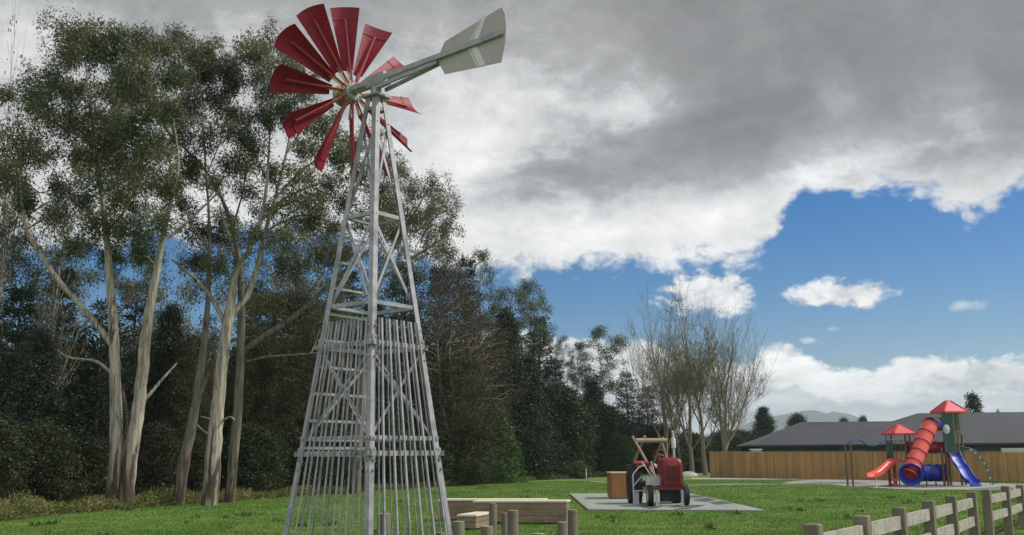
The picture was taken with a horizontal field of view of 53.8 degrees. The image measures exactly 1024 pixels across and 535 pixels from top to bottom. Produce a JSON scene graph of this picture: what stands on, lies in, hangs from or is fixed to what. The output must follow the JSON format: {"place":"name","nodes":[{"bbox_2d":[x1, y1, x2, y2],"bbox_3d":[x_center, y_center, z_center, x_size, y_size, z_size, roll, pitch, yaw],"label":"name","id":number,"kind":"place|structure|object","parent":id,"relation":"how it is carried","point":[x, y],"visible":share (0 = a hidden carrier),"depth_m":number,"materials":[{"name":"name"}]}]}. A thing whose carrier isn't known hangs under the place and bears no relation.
{"place":"outdoors","nodes":[
{"label":"outdoors","id":0,"kind":"place"},
{"bbox_2d":[0,473,697,520],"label":"forest floor","id":1,"kind":"structure","parent":0,"point":[374,490],"depth_m":59.54,"materials":[{"name":"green plant"}]},
{"bbox_2d":[0,0,37,319],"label":"slender gum","id":2,"kind":"object","parent":1,"relation":"on","point":[12,230],"visible":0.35,"depth_m":44.78,"materials":[{"name":"green plant"}]},
{"bbox_2d":[0,173,43,376],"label":"slender gum","id":3,"kind":"object","parent":1,"relation":"on","point":[15,244],"visible":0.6,"depth_m":41.50,"materials":[{"name":"green plant"}]},
{"bbox_2d":[0,408,44,503],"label":"dense bush","id":4,"kind":"object","parent":1,"relation":"on","point":[10,461],"visible":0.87,"depth_m":31.71,"materials":[{"name":"green plant"}]},
{"bbox_2d":[0,283,54,452],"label":"pine tree","id":5,"kind":"object","parent":1,"relation":"on","point":[16,295],"visible":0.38,"depth_m":38.38,"materials":[{"name":"green plant"}]},
{"bbox_2d":[0,327,97,498],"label":"cypress tree","id":6,"kind":"object","parent":1,"relation":"on","point":[34,380],"visible":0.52,"depth_m":36.16,"materials":[{"name":"green plant"}]},
{"bbox_2d":[0,418,106,506],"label":"dense bush","id":7,"kind":"object","parent":1,"relation":"on","point":[51,440],"visible":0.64,"depth_m":34.06,"materials":[{"name":"green plant"}]},
{"bbox_2d":[9,174,106,410],"bbox_3d":[-19.103,2.732,42.986,3.765,14.724,3.510,2,-11,-12],"label":"slender gum","id":8,"kind":"object","parent":1,"relation":"on","point":[52,318],"visible":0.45,"depth_m":42.34,"materials":[{"name":"green plant"}]},
{"bbox_2d":[22,260,94,436],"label":"pine tree","id":9,"kind":"object","parent":1,"relation":"on","point":[71,287],"visible":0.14,"depth_m":44.02,"materials":[{"name":"green plant"}]},
{"bbox_2d":[18,188,101,405],"bbox_3d":[-20.876,3.310,46.493,4.136,14.857,3.867,-6,-12,27],"label":"slender gum","id":10,"kind":"object","parent":1,"relation":"on","point":[86,274],"visible":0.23,"depth_m":46.84,"materials":[{"name":"green plant"}]},
{"bbox_2d":[51,431,109,501],"bbox_3d":[-16.028,7.675,37.599,2.978,3.129,3.375,4,-12,-21],"label":"dense bush","id":11,"kind":"object","parent":1,"relation":"on","point":[94,446],"visible":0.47,"depth_m":37.24,"materials":[{"name":"green plant"}]},
{"bbox_2d":[59,297,135,480],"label":"pine tree","id":12,"kind":"object","parent":1,"relation":"on","point":[98,411],"visible":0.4,"depth_m":43.95,"materials":[{"name":"green plant"}]},
{"bbox_2d":[0,1,221,507],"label":"gum tree","id":13,"kind":"object","parent":1,"relation":"on","point":[134,87],"visible":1,"depth_m":37.82,"materials":[{"name":"green plant"}]},
{"bbox_2d":[86,278,156,450],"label":"pine tree","id":14,"kind":"object","parent":1,"relation":"on","point":[129,395],"visible":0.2,"depth_m":52.25,"materials":[{"name":"green plant"}]},
{"bbox_2d":[86,193,178,446],"bbox_3d":[-19.239,3.760,50.628,4.218,15.512,4.511,0,-11,-2],"label":"slender gum","id":15,"kind":"object","parent":1,"relation":"on","point":[121,286],"visible":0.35,"depth_m":50.66,"materials":[{"name":"green plant"}]},
{"bbox_2d":[124,419,190,498],"bbox_3d":[-15.081,8.358,42.751,3.004,3.850,3.404,-5,-12,22],"label":"dense bush","id":16,"kind":"object","parent":1,"relation":"on","point":[156,438],"visible":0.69,"depth_m":42.20,"materials":[{"name":"green plant"}]},
{"bbox_2d":[123,298,195,485],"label":"cypress tree","id":17,"kind":"object","parent":1,"relation":"on","point":[170,331],"visible":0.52,"depth_m":47.79,"materials":[{"name":"green plant"}]},
{"bbox_2d":[140,185,237,436],"bbox_3d":[-16.267,3.453,49.766,4.749,15.836,5.094,-4,-11,16],"label":"slender gum","id":18,"kind":"object","parent":1,"relation":"on","point":[161,304],"visible":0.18,"depth_m":50.68,"materials":[{"name":"green plant"}]},
{"bbox_2d":[173,436,206,494],"bbox_3d":[-14.476,9.232,45.784,2.747,3.111,2.424,-4,-11,16],"label":"dense bush","id":19,"kind":"object","parent":1,"relation":"on","point":[198,449],"visible":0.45,"depth_m":45.40,"materials":[{"name":"green plant"}]},
{"bbox_2d":[155,328,225,489],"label":"wattle tree","id":20,"kind":"object","parent":1,"relation":"on","point":[190,345],"visible":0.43,"depth_m":46.97,"materials":[{"name":"green plant"}]},
{"bbox_2d":[148,21,251,504],"bbox_3d":[-12.740,-0.873,41.163,4.124,20.908,6.902,7,-13,-36],"label":"gum tree","id":21,"kind":"object","parent":1,"relation":"on","point":[199,55],"visible":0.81,"depth_m":41.82,"materials":[{"name":"green plant"}]},
{"bbox_2d":[168,200,258,386],"bbox_3d":[-16.836,4.297,57.214,5.109,16.921,4.777,6,-13,-30],"label":"slender gum","id":22,"kind":"object","parent":1,"relation":"on","point":[195,290],"visible":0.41,"depth_m":57.69,"materials":[{"name":"green plant"}]},
{"bbox_2d":[221,283,275,466],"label":"pine tree","id":23,"kind":"object","parent":1,"relation":"on","point":[234,363],"visible":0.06,"depth_m":61.20,"materials":[{"name":"green plant"}]},
{"bbox_2d":[210,321,300,490],"bbox_3d":[-12.575,6.965,49.872,4.633,8.703,4.391,-9,-14,37],"label":"wattle tree","id":24,"kind":"object","parent":1,"relation":"on","point":[259,347],"visible":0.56,"depth_m":49.66,"materials":[{"name":"green plant"}]},
{"bbox_2d":[219,420,293,496],"bbox_3d":[-12.196,9.175,47.526,4.202,4.021,4.761,5,-12,-27],"label":"dense bush","id":25,"kind":"object","parent":1,"relation":"on","point":[260,435],"visible":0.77,"depth_m":47.08,"materials":[{"name":"green plant"}]},
{"bbox_2d":[245,226,323,424],"bbox_3d":[-14.001,5.233,60.460,5.394,16.234,5.043,5,-12,-25],"label":"slender gum","id":26,"kind":"object","parent":1,"relation":"on","point":[260,286],"visible":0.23,"depth_m":60.66,"materials":[{"name":"green plant"}]},
{"bbox_2d":[230,285,351,488],"bbox_3d":[-11.457,6.268,51.960,6.399,10.902,6.751,8,-14,-39],"label":"wattle tree","id":27,"kind":"object","parent":1,"relation":"on","point":[299,302],"visible":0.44,"depth_m":51.54,"materials":[{"name":"green plant"}]},
{"bbox_2d":[256,417,340,489],"bbox_3d":[-11.314,9.713,51.182,5.640,4.395,4.977,6,-13,-31],"label":"dense bush","id":28,"kind":"object","parent":1,"relation":"on","point":[296,446],"visible":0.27,"depth_m":50.58,"materials":[{"name":"green plant"}]},
{"bbox_2d":[264,167,367,416],"bbox_3d":[-11.946,2.738,58.956,6.187,20.761,6.637,-5,-12,21],"label":"slender gum","id":29,"kind":"object","parent":1,"relation":"on","point":[293,283],"visible":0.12,"depth_m":59.84,"materials":[{"name":"green plant"}]},
{"bbox_2d":[284,205,356,375],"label":"slender gum","id":30,"kind":"object","parent":1,"relation":"on","point":[347,286],"visible":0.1,"depth_m":66.54,"materials":[{"name":"green plant"}]},
{"bbox_2d":[283,293,377,469],"bbox_3d":[-10.850,7.252,59.092,6.034,11.658,5.720,-10,-15,42],"label":"pine tree","id":31,"kind":"object","parent":1,"relation":"on","point":[336,364],"visible":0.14,"depth_m":58.94,"materials":[{"name":"green plant"}]},
{"bbox_2d":[319,269,365,425],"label":"pine tree","id":32,"kind":"object","parent":1,"relation":"on","point":[354,274],"visible":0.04,"depth_m":68.91,"materials":[{"name":"green plant"}]},
{"bbox_2d":[308,423,381,488],"bbox_3d":[-9.582,10.428,54.766,5.332,4.283,6.042,-2,-11,7],"label":"dense bush","id":33,"kind":"object","parent":1,"relation":"on","point":[345,477],"visible":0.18,"depth_m":54.28,"materials":[{"name":"green plant"}]},
{"bbox_2d":[335,296,420,480],"bbox_3d":[-8.374,7.770,63.262,7.070,12.218,6.639,7,-13,-36],"label":"cypress tree","id":34,"kind":"object","parent":1,"relation":"on","point":[379,308],"visible":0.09,"depth_m":62.86,"materials":[{"name":"green plant"}]},
{"bbox_2d":[347,417,429,488],"bbox_3d":[-8.067,11.244,60.104,6.603,4.748,5.828,-1,-11,4],"label":"dense bush","id":35,"kind":"object","parent":1,"relation":"on","point":[387,473],"visible":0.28,"depth_m":59.48,"materials":[{"name":"green plant"}]},
{"bbox_2d":[358,199,431,369],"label":"slender gum","id":36,"kind":"object","parent":1,"relation":"on","point":[395,279],"visible":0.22,"depth_m":74.29,"materials":[{"name":"green plant"}]},
{"bbox_2d":[380,257,432,426],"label":"pine tree","id":37,"kind":"object","parent":1,"relation":"on","point":[395,297],"visible":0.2,"depth_m":72.95,"materials":[{"name":"green plant"}]},
{"bbox_2d":[401,422,473,486],"bbox_3d":[-5.973,12.165,64.766,7.118,4.629,6.281,-1,-11,3],"label":"dense bush","id":38,"kind":"object","parent":1,"relation":"on","point":[447,457],"visible":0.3,"depth_m":64.08,"materials":[{"name":"green plant"}]},
{"bbox_2d":[411,262,470,427],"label":"pine tree","id":39,"kind":"object","parent":1,"relation":"on","point":[437,271],"visible":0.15,"depth_m":73.94,"materials":[{"name":"green plant"}]},
{"bbox_2d":[403,254,505,450],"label":"russet tree","id":40,"kind":"object","parent":1,"relation":"on","point":[451,270],"visible":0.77,"depth_m":67.42,"materials":[{"name":"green plant"}]},
{"bbox_2d":[406,352,508,483],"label":"wattle tree","id":41,"kind":"object","parent":1,"relation":"on","point":[475,421],"visible":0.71,"depth_m":66.45,"materials":[{"name":"green plant"}]},
{"bbox_2d":[430,422,491,484],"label":"dense bush","id":42,"kind":"object","parent":1,"relation":"on","point":[481,456],"visible":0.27,"depth_m":66.56,"materials":[{"name":"green plant"}]},
{"bbox_2d":[441,252,492,418],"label":"pine tree","id":43,"kind":"object","parent":1,"relation":"on","point":[471,265],"visible":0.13,"depth_m":80.41,"materials":[{"name":"green plant"}]},
{"bbox_2d":[459,245,503,384],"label":"slender gum","id":44,"kind":"object","parent":1,"relation":"on","point":[481,254],"visible":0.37,"depth_m":87.42,"materials":[{"name":"green plant"}]},
{"bbox_2d":[441,306,530,449],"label":"russet tree","id":45,"kind":"object","parent":1,"relation":"on","point":[488,331],"visible":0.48,"depth_m":72.56,"materials":[{"name":"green plant"}]},
{"bbox_2d":[475,402,533,483],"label":"dense bush","id":46,"kind":"object","parent":1,"relation":"on","point":[508,461],"visible":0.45,"depth_m":71.17,"materials":[{"name":"green plant"}]},
{"bbox_2d":[486,285,532,406],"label":"slender gum","id":47,"kind":"object","parent":1,"relation":"on","point":[506,299],"visible":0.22,"depth_m":89.65,"materials":[{"name":"green plant"}]},
{"bbox_2d":[480,304,550,476],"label":"cypress tree","id":48,"kind":"object","parent":1,"relation":"on","point":[504,315],"visible":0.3,"depth_m":82.51,"materials":[{"name":"green plant"}]},
{"bbox_2d":[503,406,559,479],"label":"dense bush","id":49,"kind":"object","parent":1,"relation":"on","point":[541,442],"visible":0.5,"depth_m":81.27,"materials":[{"name":"green plant"}]},
{"bbox_2d":[504,275,559,393],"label":"slender gum","id":50,"kind":"object","parent":1,"relation":"on","point":[535,306],"visible":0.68,"depth_m":91.74,"materials":[{"name":"green plant"}]},
{"bbox_2d":[506,353,566,479],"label":"cypress tree","id":51,"kind":"object","parent":1,"relation":"on","point":[538,390],"visible":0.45,"depth_m":83.04,"materials":[{"name":"green plant"}]},
{"bbox_2d":[525,314,574,476],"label":"pine tree","id":52,"kind":"object","parent":1,"relation":"on","point":[545,371],"visible":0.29,"depth_m":91.21,"materials":[{"name":"green plant"}]},
{"bbox_2d":[541,357,574,463],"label":"pine tree","id":53,"kind":"object","parent":1,"relation":"on","point":[558,361],"visible":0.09,"depth_m":96.14,"materials":[{"name":"green plant"}]},
{"bbox_2d":[553,335,579,392],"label":"slender gum","id":54,"kind":"object","parent":1,"relation":"on","point":[572,376],"visible":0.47,"depth_m":110.66,"materials":[{"name":"green plant"}]},
{"bbox_2d":[544,381,608,477],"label":"dense bush","id":55,"kind":"object","parent":1,"relation":"on","point":[572,404],"visible":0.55,"depth_m":91.78,"materials":[{"name":"green plant"}]},
{"bbox_2d":[565,340,592,398],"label":"slender gum","id":56,"kind":"object","parent":1,"relation":"on","point":[583,361],"visible":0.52,"depth_m":115.72,"materials":[{"name":"green plant"}]},
{"bbox_2d":[577,377,613,458],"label":"cypress tree","id":57,"kind":"object","parent":1,"relation":"on","point":[594,395],"visible":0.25,"depth_m":110.30,"materials":[{"name":"green plant"}]},
{"bbox_2d":[571,324,631,401],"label":"slender gum","id":58,"kind":"object","parent":1,"relation":"on","point":[610,383],"visible":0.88,"depth_m":116.50,"materials":[{"name":"green plant"}]},
{"bbox_2d":[577,401,644,472],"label":"dense bush","id":59,"kind":"object","parent":1,"relation":"on","point":[611,417],"visible":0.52,"depth_m":102.64,"materials":[{"name":"green plant"}]},
{"bbox_2d":[599,433,644,474],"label":"dense bush","id":60,"kind":"object","parent":1,"relation":"on","point":[620,447],"visible":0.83,"depth_m":97.10,"materials":[{"name":"green plant"}]},
{"bbox_2d":[612,371,648,445],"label":"pine tree","id":61,"kind":"object","parent":1,"relation":"on","point":[626,397],"visible":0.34,"depth_m":115.96,"materials":[{"name":"green plant"}]},
{"bbox_2d":[634,386,663,454],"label":"pine tree","id":62,"kind":"object","parent":1,"relation":"on","point":[644,417],"visible":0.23,"depth_m":117.37,"materials":[{"name":"green plant"}]},
{"bbox_2d":[632,424,695,474],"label":"dense bush","id":63,"kind":"object","parent":1,"relation":"on","point":[648,449],"visible":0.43,"depth_m":106.36,"materials":[{"name":"green plant"}]},
{"bbox_2d":[0,472,1023,534],"bbox_3d":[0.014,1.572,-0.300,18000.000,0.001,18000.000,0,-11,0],"label":"ground","id":64,"kind":"structure","parent":0,"point":[686,478],"depth_m":31.02,"materials":[{"name":"green plant"}]},
{"bbox_2d":[171,16,370,505],"bbox_3d":[-8.897,-1.028,40.829,7.042,21.056,6.668,10,-15,-43],"label":"gum tree","id":65,"kind":"object","parent":64,"relation":"on","point":[256,54],"visible":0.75,"depth_m":40.00,"materials":[{"name":"green plant"}]},
{"bbox_2d":[137,103,416,502],"bbox_3d":[-9.957,1.346,42.322,11.874,16.928,6.214,0,-11,0],"label":"gum tree","id":66,"kind":"object","parent":64,"relation":"on","point":[241,350],"visible":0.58,"depth_m":42.00,"materials":[{"name":"green plant"}]},
{"bbox_2d":[0,470,606,521],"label":"tall weeds","id":67,"kind":"object","parent":64,"relation":"on","point":[19,510],"visible":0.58,"depth_m":36.81,"materials":[{"name":"green plant"}]},
{"bbox_2d":[0,312,696,494],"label":"woodland","id":68,"kind":"object","parent":64,"relation":"on","point":[223,432],"visible":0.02,"depth_m":59.58,"materials":[{"name":"green plant"}]},
{"bbox_2d":[377,513,390,534],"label":"timber post","id":69,"kind":"object","parent":64,"relation":"on","point":[388,523],"visible":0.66,"depth_m":17.89,"materials":[{"name":"beige wood"}]},
{"bbox_2d":[270,4,506,534],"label":"windmill","id":70,"kind":"object","parent":64,"relation":"on","point":[481,42],"visible":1,"depth_m":15.90,"materials":[{"name":"metal"}]},
{"bbox_2d":[349,119,465,493],"bbox_3d":[-5.530,1.476,52.589,6.641,20.492,5.902,0,-11,0],"label":"gum tree","id":71,"kind":"object","parent":64,"relation":"on","point":[420,224],"visible":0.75,"depth_m":53.15,"materials":[{"name":"green plant"}]},
{"bbox_2d":[452,521,464,534],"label":"timber post","id":72,"kind":"object","parent":64,"relation":"on","point":[458,527],"visible":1,"depth_m":14.48,"materials":[{"name":"beige wood"}]},
{"bbox_2d":[457,512,488,529],"bbox_3d":[-0.863,6.083,24.173,0.483,0.390,1.384,-4,-11,16],"label":"timber bench","id":73,"kind":"object","parent":64,"relation":"on","point":[474,520],"visible":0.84,"depth_m":23.61,"materials":[{"name":"beige wood"}]},
{"bbox_2d":[481,526,492,534],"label":"timber post","id":74,"kind":"object","parent":64,"relation":"on","point":[486,530],"visible":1,"depth_m":14.67,"materials":[{"name":"beige wood"}]},
{"bbox_2d":[438,498,547,519],"bbox_3d":[-0.508,6.570,27.312,2.908,0.605,0.654,-2,-11,10],"label":"timber bench","id":75,"kind":"object","parent":64,"relation":"on","point":[456,506],"visible":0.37,"depth_m":27.19,"materials":[{"name":"beige wood"}]},
{"bbox_2d":[489,503,496,534],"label":"timber post","id":76,"kind":"object","parent":64,"relation":"on","point":[493,514],"visible":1,"depth_m":19.87,"materials":[{"name":"beige wood"}]},
{"bbox_2d":[501,513,507,534],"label":"timber post","id":77,"kind":"object","parent":64,"relation":"on","point":[504,524],"visible":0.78,"depth_m":18.40,"materials":[{"name":"beige wood"}]},
{"bbox_2d":[507,510,518,534],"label":"timber post","id":78,"kind":"object","parent":64,"relation":"on","point":[512,523],"visible":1,"depth_m":15.09,"materials":[{"name":"beige wood"}]},
{"bbox_2d":[473,500,570,523],"bbox_3d":[0.258,6.294,25.924,2.444,0.615,0.654,-3,-11,11],"label":"timber bench","id":79,"kind":"object","parent":64,"relation":"on","point":[554,511],"visible":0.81,"depth_m":25.59,"materials":[{"name":"brown wood"}]},
{"bbox_2d":[557,522,567,534],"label":"timber post","id":80,"kind":"object","parent":64,"relation":"on","point":[562,528],"visible":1,"depth_m":14.88,"materials":[{"name":"beige wood"}]},
{"bbox_2d":[568,510,577,534],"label":"timber post","id":81,"kind":"object","parent":64,"relation":"on","point":[572,522],"visible":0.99,"depth_m":15.38,"materials":[{"name":"beige wood"}]},
{"bbox_2d":[564,460,593,478],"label":"shrub","id":82,"kind":"object","parent":64,"relation":"on","point":[578,471],"visible":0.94,"depth_m":85.25,"materials":[{"name":"green plant"}]},
{"bbox_2d":[605,286,703,457],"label":"poplar tree","id":83,"kind":"object","parent":64,"relation":"on","point":[664,414],"visible":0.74,"depth_m":103.43,"materials":[{"name":"brown plant"}]},
{"bbox_2d":[571,493,765,511],"bbox_3d":[5.287,8.992,38.809,5.626,0.100,17.013,0,-11,0],"label":"tractor pad","id":84,"kind":"object","parent":64,"relation":"on","point":[597,501],"visible":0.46,"depth_m":34.37,"materials":[{"name":"grey concrete"}]},
{"bbox_2d":[606,472,626,497],"bbox_3d":[4.499,8.859,41.191,1.120,1.008,2.080,0,-11,0],"label":"wooden crate","id":85,"kind":"object","parent":84,"relation":"on","point":[616,484],"visible":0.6,"depth_m":40.23,"materials":[{"name":"brown wood"}]},
{"bbox_2d":[631,435,667,492],"bbox_3d":[5.582,8.186,41.015,1.730,2.686,4.827,2,-11,-14],"label":"log frame","id":86,"kind":"object","parent":84,"relation":"on","point":[644,439],"visible":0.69,"depth_m":41.00,"materials":[{"name":"beige wood"}]},
{"bbox_2d":[626,431,689,505],"bbox_3d":[5.102,7.007,35.282,1.937,2.502,3.389,0,-11,0],"label":"tractor","id":87,"kind":"object","parent":84,"relation":"on","point":[668,483],"visible":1,"depth_m":34.05,"materials":[{"name":"metal"}]},
{"bbox_2d":[631,282,727,458],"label":"poplar tree","id":88,"kind":"object","parent":64,"relation":"on","point":[672,425],"visible":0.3,"depth_m":107.04,"materials":[{"name":"brown plant"}]},
{"bbox_2d":[625,276,750,472],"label":"poplar tree","id":89,"kind":"object","parent":64,"relation":"on","point":[688,439],"visible":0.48,"depth_m":100.63,"materials":[{"name":"brown plant"}]},
{"bbox_2d":[678,432,715,472],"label":"dense bush","id":90,"kind":"object","parent":64,"relation":"on","point":[697,455],"visible":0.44,"depth_m":113.84,"materials":[{"name":"green plant"}]},
{"bbox_2d":[655,272,741,475],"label":"poplar tree","id":91,"kind":"object","parent":64,"relation":"on","point":[682,377],"visible":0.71,"depth_m":97.20,"materials":[{"name":"brown plant"}]},
{"bbox_2d":[679,290,776,450],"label":"poplar tree","id":92,"kind":"object","parent":64,"relation":"on","point":[722,392],"visible":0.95,"depth_m":95.02,"materials":[{"name":"brown plant"}]},
{"bbox_2d":[707,429,748,453],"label":"dense bush","id":93,"kind":"object","parent":64,"relation":"on","point":[736,440],"visible":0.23,"depth_m":123.23,"materials":[{"name":"green plant"}]},
{"bbox_2d":[745,405,782,440],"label":"cypress tree","id":94,"kind":"object","parent":64,"relation":"on","point":[759,430],"visible":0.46,"depth_m":132.95,"materials":[{"name":"green plant"}]},
{"bbox_2d":[782,411,807,427],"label":"dense bush","id":95,"kind":"object","parent":64,"relation":"on","point":[796,418],"visible":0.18,"depth_m":147.79,"materials":[{"name":"green plant"}]},
{"bbox_2d":[709,451,1023,481],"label":"paling fence","id":96,"kind":"object","parent":64,"relation":"on","point":[780,464],"visible":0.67,"depth_m":75.10,"materials":[{"name":"brown wood"}]},
{"bbox_2d":[803,492,980,534],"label":"rail fence","id":97,"kind":"object","parent":64,"relation":"on","point":[901,520],"visible":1,"depth_m":13.96,"materials":[{"name":"beige wood"}]},
{"bbox_2d":[784,479,1023,489],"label":"play surface","id":98,"kind":"object","parent":64,"relation":"on","point":[880,483],"visible":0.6,"depth_m":57.66,"materials":[{"name":"grey concrete"}]},
{"bbox_2d":[797,482,868,483],"bbox_3d":[21.004,13.511,63.258,4.994,0.001,6.250,10,-15,-43],"label":"play patch","id":99,"kind":"object","parent":98,"relation":"on","point":[832,483],"visible":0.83,"depth_m":62.75,"materials":[{"name":"grey concrete"}]},
{"bbox_2d":[844,400,992,486],"bbox_3d":[22.859,9.728,55.926,8.414,4.774,4.042,0,-11,0],"label":"play structure","id":100,"kind":"object","parent":98,"relation":"on","point":[914,470],"visible":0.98,"depth_m":56.02,"materials":[{"name":"red plastic"}]},
{"bbox_2d":[883,483,963,487],"bbox_3d":[22.787,12.250,56.736,4.161,0.001,9.334,0,-11,0],"label":"play patch","id":101,"kind":"object","parent":98,"relation":"on","point":[928,486],"visible":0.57,"depth_m":55.27,"materials":[{"name":"grey concrete"}]},
{"bbox_2d":[963,390,984,412],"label":"norfolk pine","id":102,"kind":"object","parent":64,"relation":"on","point":[973,403],"visible":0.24,"depth_m":123.71,"materials":[{"name":"green plant"}]},
{"bbox_2d":[981,485,1023,534],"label":"rail fence","id":103,"kind":"object","parent":64,"relation":"on","point":[1008,510],"visible":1,"depth_m":20.43,"materials":[{"name":"beige wood"}]},
{"bbox_2d":[0,0,1023,436],"label":"sky","id":104,"kind":"structure","parent":0,"point":[851,172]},
{"bbox_2d":[704,410,858,445],"bbox_3d":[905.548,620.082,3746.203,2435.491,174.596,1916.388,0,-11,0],"label":"hills","id":105,"kind":"structure","parent":0,"point":[817,416],"depth_m":3614.98,"materials":[{"name":"grey"}]},
{"bbox_2d":[733,412,1023,473],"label":"house","id":106,"kind":"structure","parent":0,"point":[992,431],"depth_m":96.15,"materials":[{"name":"grey"}]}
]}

